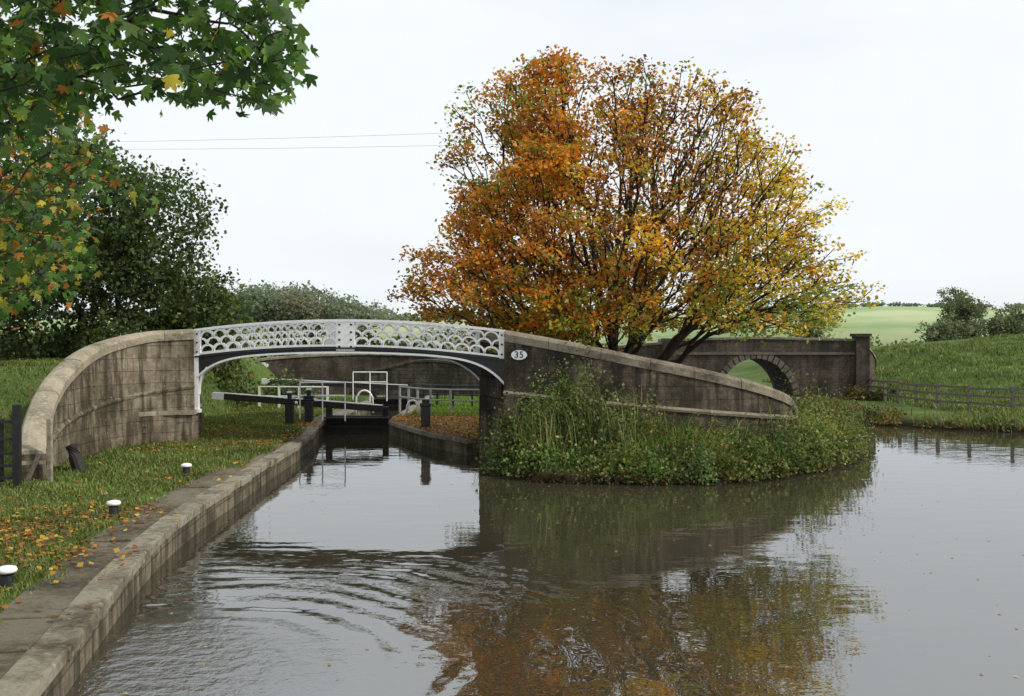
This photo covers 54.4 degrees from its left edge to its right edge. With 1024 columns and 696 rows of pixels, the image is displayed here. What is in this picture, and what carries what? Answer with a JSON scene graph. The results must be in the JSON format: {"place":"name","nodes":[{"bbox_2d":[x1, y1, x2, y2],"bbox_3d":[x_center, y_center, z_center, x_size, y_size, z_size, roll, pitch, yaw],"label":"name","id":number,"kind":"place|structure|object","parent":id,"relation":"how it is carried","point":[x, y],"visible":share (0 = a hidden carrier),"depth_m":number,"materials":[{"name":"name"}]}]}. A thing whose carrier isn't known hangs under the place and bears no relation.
{"place":"outdoors","nodes":[
{"label":"outdoors","id":0,"kind":"place"},
{"bbox_2d":[0,357,361,626],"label":"lawn grass","id":1,"kind":"structure","parent":0,"point":[201,465],"depth_m":22.23,"materials":[{"name":"green plant"}]},
{"bbox_2d":[305,396,370,422],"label":"lockside paving","id":2,"kind":"structure","parent":0,"point":[337,410],"depth_m":42.83,"materials":[{"name":"grey stone"}]},
{"bbox_2d":[120,127,592,148],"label":"power line","id":3,"kind":"object","parent":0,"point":[313,137],"visible":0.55,"depth_m":70.82,"materials":[{"name":"grey metal wire"}]},
{"bbox_2d":[388,395,433,423],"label":"lockside far edge stones","id":4,"kind":"object","parent":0,"point":[413,407],"visible":0.3,"depth_m":43.91,"materials":[{"name":"grey stone"}]},
{"bbox_2d":[408,395,478,417],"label":"lawn grass","id":5,"kind":"structure","parent":0,"point":[441,407],"depth_m":44.45,"materials":[{"name":"green plant"}]},
{"bbox_2d":[0,306,1023,608],"bbox_3d":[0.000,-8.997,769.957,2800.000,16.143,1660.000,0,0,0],"label":"ground","id":6,"kind":"structure","parent":0,"point":[886,324],"depth_m":55.54,"materials":[{"name":"green plant"}]},
{"bbox_2d":[0,565,17,589],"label":"mooring bollard","id":7,"kind":"object","parent":6,"relation":"on","point":[7,575],"visible":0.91,"depth_m":12.05,"materials":[{"name":"white metal"}]},
{"bbox_2d":[0,404,21,486],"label":"field gate","id":8,"kind":"structure","parent":6,"relation":"on","point":[16,452],"depth_m":20.36,"materials":[{"name":"black paint"}]},
{"bbox_2d":[0,238,33,336],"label":"green tree","id":9,"kind":"object","parent":6,"relation":"on","point":[6,279],"visible":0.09,"depth_m":33.13,"materials":[{"name":"green plant"}]},
{"bbox_2d":[25,452,41,483],"bbox_3d":[-10.100,2.583,20.943,0.371,0.773,0.080,0,0,-9],"label":"timber post","id":10,"kind":"object","parent":6,"relation":"on","point":[33,467],"visible":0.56,"depth_m":20.91,"materials":[{"name":"grey wood"}]},
{"bbox_2d":[46,419,52,481],"bbox_3d":[-9.850,2.281,21.216,0.100,1.550,0.100,0,0,0],"label":"timber post","id":11,"kind":"object","parent":6,"relation":"on","point":[49,430],"visible":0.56,"depth_m":21.17,"materials":[{"name":"grey wood"}]},
{"bbox_2d":[0,91,142,342],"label":"green tree","id":12,"kind":"object","parent":6,"relation":"on","point":[51,321],"visible":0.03,"depth_m":40.29,"materials":[{"name":"green plant"}]},
{"bbox_2d":[65,443,86,471],"bbox_3d":[-10.037,2.602,22.958,0.571,0.803,0.309,0,0,16],"label":"leaning timber stump","id":13,"kind":"object","parent":6,"relation":"on","point":[76,459],"visible":0.79,"depth_m":22.87,"materials":[{"name":"black wood"}]},
{"bbox_2d":[22,339,194,481],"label":"stone wing wall","id":14,"kind":"structure","parent":6,"relation":"on","point":[138,369],"depth_m":28.35,"materials":[{"name":"grey stone"}]},
{"bbox_2d":[22,416,47,464],"bbox_3d":[-10.548,2.025,21.955,0.575,0.940,1.372,0,0,-20],"label":"coping stone","id":15,"kind":"object","parent":14,"relation":"on","point":[34,440],"visible":0.65,"depth_m":21.80,"materials":[{"name":"beige stone"}]},
{"bbox_2d":[23,391,57,421],"bbox_3d":[-11.002,1.451,23.268,0.567,0.824,1.419,0,0,-17],"label":"coping stone","id":16,"kind":"object","parent":14,"relation":"on","point":[44,403],"visible":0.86,"depth_m":23.26,"materials":[{"name":"grey stone"}]},
{"bbox_2d":[36,372,69,402],"bbox_3d":[-11.327,0.974,24.528,0.579,0.709,1.217,0,0,-12],"label":"coping stone","id":17,"kind":"object","parent":14,"relation":"on","point":[58,383],"visible":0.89,"depth_m":24.51,"materials":[{"name":"grey stone"}]},
{"bbox_2d":[49,360,81,383],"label":"coping stone","id":18,"kind":"object","parent":14,"relation":"on","point":[72,369],"visible":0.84,"depth_m":25.64,"materials":[{"name":"beige stone"}]},
{"bbox_2d":[63,347,98,370],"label":"coping stone","id":19,"kind":"object","parent":14,"relation":"on","point":[86,356],"visible":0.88,"depth_m":26.62,"materials":[{"name":"beige stone"}]},
{"bbox_2d":[83,337,126,357],"bbox_3d":[-11.412,-0.022,27.854,0.598,0.593,1.358,0,0,14],"label":"coping stone","id":20,"kind":"object","parent":14,"relation":"on","point":[108,346],"visible":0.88,"depth_m":27.80,"materials":[{"name":"beige stone"}]},
{"bbox_2d":[22,384,194,460],"bbox_3d":[-10.681,1.735,25.736,2.418,1.280,9.074,0,0,0],"label":"string course","id":21,"kind":"object","parent":14,"relation":"attached to","point":[60,428],"visible":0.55,"depth_m":27.16,"materials":[{"name":"stone"}]},
{"bbox_2d":[118,330,164,346],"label":"coping stone","id":22,"kind":"object","parent":14,"relation":"on","point":[134,339],"visible":0.89,"depth_m":28.96,"materials":[{"name":"beige stone"}]},
{"bbox_2d":[163,329,193,340],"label":"coping stone","id":23,"kind":"object","parent":14,"relation":"on","point":[182,334],"visible":0.93,"depth_m":29.55,"materials":[{"name":"beige stone"}]},
{"bbox_2d":[106,500,120,517],"bbox_3d":[-6.850,2.756,17.119,0.240,0.285,0.240,0,0,0],"label":"mooring bollard","id":24,"kind":"object","parent":6,"relation":"on","point":[113,505],"visible":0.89,"depth_m":17.05,"materials":[{"name":"black metal"}]},
{"bbox_2d":[0,121,228,360],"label":"green tree","id":25,"kind":"object","parent":6,"relation":"on","point":[127,250],"visible":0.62,"depth_m":37.34,"materials":[{"name":"green plant"}]},
{"bbox_2d":[0,0,318,329],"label":"overhanging maple tree","id":26,"kind":"object","parent":6,"relation":"on","point":[54,82],"visible":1,"depth_m":6.00,"materials":[{"name":"green plant"}]},
{"bbox_2d":[0,422,321,695],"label":"stone quay","id":27,"kind":"structure","parent":6,"relation":"on","point":[42,653],"depth_m":12.68,"materials":[{"name":"grey stone"}]},
{"bbox_2d":[303,388,316,421],"bbox_3d":[-7.500,2.124,37.015,0.500,1.250,0.340,0,0,0],"label":"paddle gear","id":28,"kind":"object","parent":27,"relation":"on","point":[308,399],"visible":0.97,"depth_m":36.89,"materials":[{"name":"black paint"}]},
{"bbox_2d":[0,315,323,407],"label":"hedge","id":29,"kind":"object","parent":6,"relation":"on","point":[233,372],"visible":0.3,"depth_m":44.87,"materials":[{"name":"green plant"}]},
{"bbox_2d":[102,237,269,371],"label":"green tree","id":30,"kind":"object","parent":6,"relation":"on","point":[214,313],"visible":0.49,"depth_m":42.04,"materials":[{"name":"green plant"}]},
{"bbox_2d":[181,463,191,475],"bbox_3d":[-7.300,2.721,22.319,0.240,0.285,0.240,0,0,0],"label":"mooring bollard","id":31,"kind":"object","parent":6,"relation":"on","point":[186,467],"visible":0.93,"depth_m":22.25,"materials":[{"name":"white metal"}]},
{"bbox_2d":[199,394,201,430],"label":"stone wing wall","id":32,"kind":"structure","parent":6,"relation":"on","point":[200,421],"depth_m":32.65,"materials":[{"name":"grey stone"}]},
{"bbox_2d":[3,311,473,357],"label":"tall hedgerow","id":33,"kind":"object","parent":6,"relation":"on","point":[359,342],"visible":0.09,"depth_m":92.69,"materials":[{"name":"green plant"}]},
{"bbox_2d":[0,407,478,618],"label":"fallen leaves","id":34,"kind":"object","parent":6,"relation":"on","point":[459,428],"visible":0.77,"depth_m":17.91,"materials":[{"name":"orange plant"}]},
{"bbox_2d":[283,391,297,423],"bbox_3d":[-7.950,2.155,35.816,0.500,1.203,0.340,0,0,0],"label":"paddle gear","id":35,"kind":"object","parent":6,"relation":"on","point":[289,401],"visible":0.91,"depth_m":35.69,"materials":[{"name":"black paint"}]},
{"bbox_2d":[258,386,328,407],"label":"guard railing","id":36,"kind":"object","parent":6,"relation":"on","point":[279,387],"visible":0.55,"depth_m":44.24,"materials":[{"name":"white metal"}]},
{"bbox_2d":[198,279,408,328],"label":"distant wood","id":37,"kind":"object","parent":6,"relation":"on","point":[304,303],"visible":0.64,"depth_m":238.55,"materials":[{"name":"green plant"}]},
{"bbox_2d":[138,369,503,447],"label":"stone abutments","id":38,"kind":"object","parent":6,"relation":"on","point":[491,388],"visible":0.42,"depth_m":29.52,"materials":[{"name":"grey stone"}]},
{"bbox_2d":[194,319,504,412],"bbox_3d":[-5.276,0.545,30.209,10.889,2.780,2.471,0,0,12],"label":"iron canal footbridge","id":39,"kind":"object","parent":38,"relation":"on","point":[340,336],"visible":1,"depth_m":29.26,"materials":[{"name":"white paint"}]},
{"bbox_2d":[320,410,368,434],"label":"lockside wall","id":40,"kind":"structure","parent":6,"relation":"on","point":[323,427],"depth_m":44.23,"materials":[{"name":"grey stone"}]},
{"bbox_2d":[314,395,384,425],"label":"lockside edge stones","id":41,"kind":"object","parent":40,"relation":"on","point":[367,401],"visible":0.23,"depth_m":42.66,"materials":[{"name":"grey stone"}]},
{"bbox_2d":[355,389,373,412],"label":"ladder hoop rail","id":42,"kind":"object","parent":6,"relation":"on","point":[359,392],"visible":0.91,"depth_m":42.48,"materials":[{"name":"white metal"}]},
{"bbox_2d":[372,362,479,403],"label":"rubble retaining wall","id":43,"kind":"structure","parent":6,"relation":"on","point":[412,374],"depth_m":55.22,"materials":[{"name":"stone"}]},
{"bbox_2d":[371,359,457,371],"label":"rubble retaining wall coping","id":44,"kind":"object","parent":43,"relation":"on","point":[415,361],"visible":0.43,"depth_m":55.28,"materials":[{"name":"grey stone"}]},
{"bbox_2d":[420,399,431,427],"bbox_3d":[-3.000,2.295,34.616,0.380,1.040,0.380,0,0,0],"label":"mooring post","id":45,"kind":"object","parent":6,"relation":"on","point":[425,404],"visible":0.85,"depth_m":34.47,"materials":[{"name":"black metal"}]},
{"bbox_2d":[389,425,478,454],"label":"lock approach wall","id":46,"kind":"structure","parent":6,"relation":"on","point":[460,448],"depth_m":32.48,"materials":[{"name":"grey stone"}]},
{"bbox_2d":[389,421,475,443],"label":"lock approach edge stones","id":47,"kind":"object","parent":46,"relation":"on","point":[432,434],"visible":0.89,"depth_m":32.59,"materials":[{"name":"grey stone"}]},
{"bbox_2d":[399,386,478,412],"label":"guard railing","id":48,"kind":"object","parent":6,"relation":"on","point":[417,398],"visible":0.77,"depth_m":41.15,"materials":[{"name":"grey metal"}]},
{"bbox_2d":[414,384,478,405],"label":"guard railing","id":49,"kind":"object","parent":6,"relation":"on","point":[453,394],"visible":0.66,"depth_m":45.54,"materials":[{"name":"grey metal"}]},
{"bbox_2d":[479,342,498,456],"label":"stone wing wall","id":50,"kind":"structure","parent":6,"relation":"on","point":[482,424],"depth_m":30.09,"materials":[{"name":"grey stone"}]},
{"bbox_2d":[480,331,498,344],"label":"coping stone","id":51,"kind":"object","parent":50,"relation":"on","point":[491,337],"visible":0.26,"depth_m":30.07,"materials":[{"name":"grey stone"}]},
{"bbox_2d":[8,302,1023,320],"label":"distant hedgerow","id":52,"kind":"object","parent":6,"relation":"on","point":[871,304],"visible":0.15,"depth_m":305.27,"materials":[{"name":"green plant"}]},
{"bbox_2d":[256,334,875,405],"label":"brick road bridge","id":53,"kind":"structure","parent":6,"relation":"on","point":[835,363],"depth_m":52.01,"materials":[{"name":"brick"}]},
{"bbox_2d":[471,333,675,479],"bbox_3d":[1.450,1.409,26.038,5.596,3.817,3.414,0,0,15],"label":"waterside shrub","id":54,"kind":"object","parent":6,"relation":"on","point":[503,456],"visible":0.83,"depth_m":25.93,"materials":[{"name":"green plant"}]},
{"bbox_2d":[384,44,887,363],"bbox_3d":[4.069,-3.561,33.270,16.612,12.259,13.536,0,0,0],"label":"autumn maple tree","id":55,"kind":"object","parent":6,"relation":"on","point":[544,160],"visible":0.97,"depth_m":30.70,"materials":[{"name":"orange plant"}]},
{"bbox_2d":[503,341,795,445],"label":"stone wing wall","id":56,"kind":"structure","parent":6,"relation":"on","point":[698,394],"depth_m":27.28,"materials":[{"name":"grey stone"}]},
{"bbox_2d":[511,349,527,360],"bbox_3d":[0.198,0.193,27.635,0.490,0.310,0.054,0,0,14],"label":"bridge number sign","id":57,"kind":"object","parent":56,"relation":"attached to","point":[519,354],"visible":1,"depth_m":27.62,"materials":[{"name":"white metal"}]},
{"bbox_2d":[504,330,549,348],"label":"coping stone","id":58,"kind":"object","parent":56,"relation":"on","point":[526,339],"visible":0.95,"depth_m":27.59,"materials":[{"name":"beige stone"}]},
{"bbox_2d":[549,338,601,359],"bbox_3d":[1.766,0.019,27.525,1.438,0.589,0.573,0,0,11],"label":"coping stone","id":59,"kind":"object","parent":56,"relation":"on","point":[559,345],"visible":0.91,"depth_m":27.27,"materials":[{"name":"beige stone"}]},
{"bbox_2d":[601,348,649,369],"bbox_3d":[3.112,0.295,27.337,1.326,0.583,0.588,0,0,4],"label":"coping stone","id":60,"kind":"object","parent":56,"relation":"on","point":[624,358],"visible":0.96,"depth_m":27.07,"materials":[{"name":"beige stone"}]},
{"bbox_2d":[503,390,798,419],"bbox_3d":[4.267,1.670,28.038,8.992,0.980,2.160,0,0,-11],"label":"string course","id":61,"kind":"object","parent":56,"relation":"attached to","point":[702,411],"visible":0.55,"depth_m":27.26,"materials":[{"name":"stone"}]},
{"bbox_2d":[650,358,693,377],"bbox_3d":[4.344,0.544,27.352,1.202,0.552,0.578,0,0,-5],"label":"coping stone","id":62,"kind":"object","parent":56,"relation":"on","point":[671,368],"visible":0.91,"depth_m":27.09,"materials":[{"name":"beige stone"}]},
{"bbox_2d":[693,367,740,388],"bbox_3d":[5.592,0.819,27.561,1.408,0.614,0.605,0,0,-15],"label":"coping stone","id":63,"kind":"object","parent":56,"relation":"on","point":[716,377],"visible":0.86,"depth_m":27.28,"materials":[{"name":"grey stone"}]},
{"bbox_2d":[738,377,773,397],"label":"coping stone","id":64,"kind":"object","parent":56,"relation":"on","point":[752,386],"visible":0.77,"depth_m":27.74,"materials":[{"name":"grey stone"}]},
{"bbox_2d":[773,389,793,407],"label":"coping stone","id":65,"kind":"object","parent":56,"relation":"on","point":[779,395],"visible":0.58,"depth_m":28.32,"materials":[{"name":"grey stone"}]},
{"bbox_2d":[465,406,857,477],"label":"long grass","id":66,"kind":"structure","parent":6,"relation":"on","point":[674,436],"depth_m":25.76,"materials":[{"name":"green plant"}]},
{"bbox_2d":[484,384,846,463],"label":"tall weed stems","id":67,"kind":"object","parent":6,"relation":"on","point":[572,438],"visible":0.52,"depth_m":25.85,"materials":[{"name":"green plant"}]},
{"bbox_2d":[477,441,873,485],"bbox_3d":[6.004,3.079,27.058,13.400,0.604,4.433,0,0,-23],"label":"waterline dead growth","id":68,"kind":"object","parent":6,"relation":"on","point":[546,479],"visible":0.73,"depth_m":24.60,"materials":[{"name":"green plant"}]},
{"bbox_2d":[599,368,883,484],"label":"bramble bank","id":69,"kind":"structure","parent":6,"relation":"on","point":[799,439],"depth_m":26.03,"materials":[{"name":"green plant"}]},
{"bbox_2d":[788,314,836,337],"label":"field tree","id":70,"kind":"object","parent":6,"relation":"on","point":[812,334],"visible":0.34,"depth_m":148.91,"materials":[{"name":"green plant"}]},
{"bbox_2d":[757,333,979,345],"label":"field hedgerow","id":71,"kind":"object","parent":6,"relation":"on","point":[871,342],"visible":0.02,"depth_m":127.23,"materials":[{"name":"green plant"}]},
{"bbox_2d":[761,332,1023,422],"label":"meadow grass","id":72,"kind":"structure","parent":6,"relation":"on","point":[1003,410],"depth_m":57.03,"materials":[{"name":"green plant"}]},
{"bbox_2d":[795,394,1023,431],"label":"reed fringe","id":73,"kind":"object","parent":6,"relation":"on","point":[925,416],"visible":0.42,"depth_m":40.25,"materials":[{"name":"green plant"}]},
{"bbox_2d":[816,378,1023,431],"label":"bank vegetation","id":74,"kind":"object","parent":6,"relation":"on","point":[885,417],"visible":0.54,"depth_m":41.77,"materials":[{"name":"green plant"}]},
{"bbox_2d":[911,316,977,342],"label":"field tree","id":75,"kind":"object","parent":6,"relation":"on","point":[944,330],"visible":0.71,"depth_m":120.83,"materials":[{"name":"green plant"}]},
{"bbox_2d":[870,378,1023,410],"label":"post and rail fence","id":76,"kind":"object","parent":6,"relation":"on","point":[968,395],"visible":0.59,"depth_m":43.88,"materials":[{"name":"grey wood"}]},
{"bbox_2d":[934,287,973,330],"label":"tree","id":77,"kind":"object","parent":6,"relation":"on","point":[946,308],"visible":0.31,"depth_m":144.78,"materials":[{"name":"green plant"}]},
{"bbox_2d":[942,287,994,337],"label":"tree","id":78,"kind":"object","parent":6,"relation":"on","point":[962,309],"visible":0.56,"depth_m":124.17,"materials":[{"name":"green plant"}]},
{"bbox_2d":[981,302,1023,336],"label":"field tree","id":79,"kind":"object","parent":6,"relation":"on","point":[1009,323],"visible":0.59,"depth_m":123.43,"materials":[{"name":"green plant"}]},
{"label":"lockside","id":80,"kind":"object","parent":6,"relation":"on","visible":0},
{"bbox_2d":[406,399,419,415],"bbox_3d":[-3.950,2.412,39.617,0.580,0.742,0.080,0,0,0],"label":"ladder hoop rail","id":81,"kind":"object","parent":80,"relation":"on","point":[415,401],"visible":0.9,"depth_m":39.59,"materials":[{"name":"grey metal"}]},
{"bbox_2d":[0,0,1023,319],"label":"sky","id":82,"kind":"structure","parent":0,"point":[911,112],"materials":[{"name":"white"}]},
{"bbox_2d":[66,407,1023,695],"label":"water","id":83,"kind":"structure","parent":0,"point":[360,563],"depth_m":14.27,"materials":[{"name":"grey liquid"}]},
{"bbox_2d":[212,382,388,432],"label":"lock gate","id":84,"kind":"structure","parent":83,"relation":"in","point":[344,423],"depth_m":37.93,"materials":[{"name":"white paint"}]},
{"bbox_2d":[261,372,413,409],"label":"lock gate","id":85,"kind":"structure","parent":83,"relation":"in","point":[391,403],"depth_m":50.44,"materials":[{"name":"white paint"}]},
{"bbox_2d":[122,448,1023,693],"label":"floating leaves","id":86,"kind":"object","parent":83,"relation":"on","point":[664,602],"visible":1,"depth_m":12.68,"materials":[{"name":"orange plant"}]}
]}

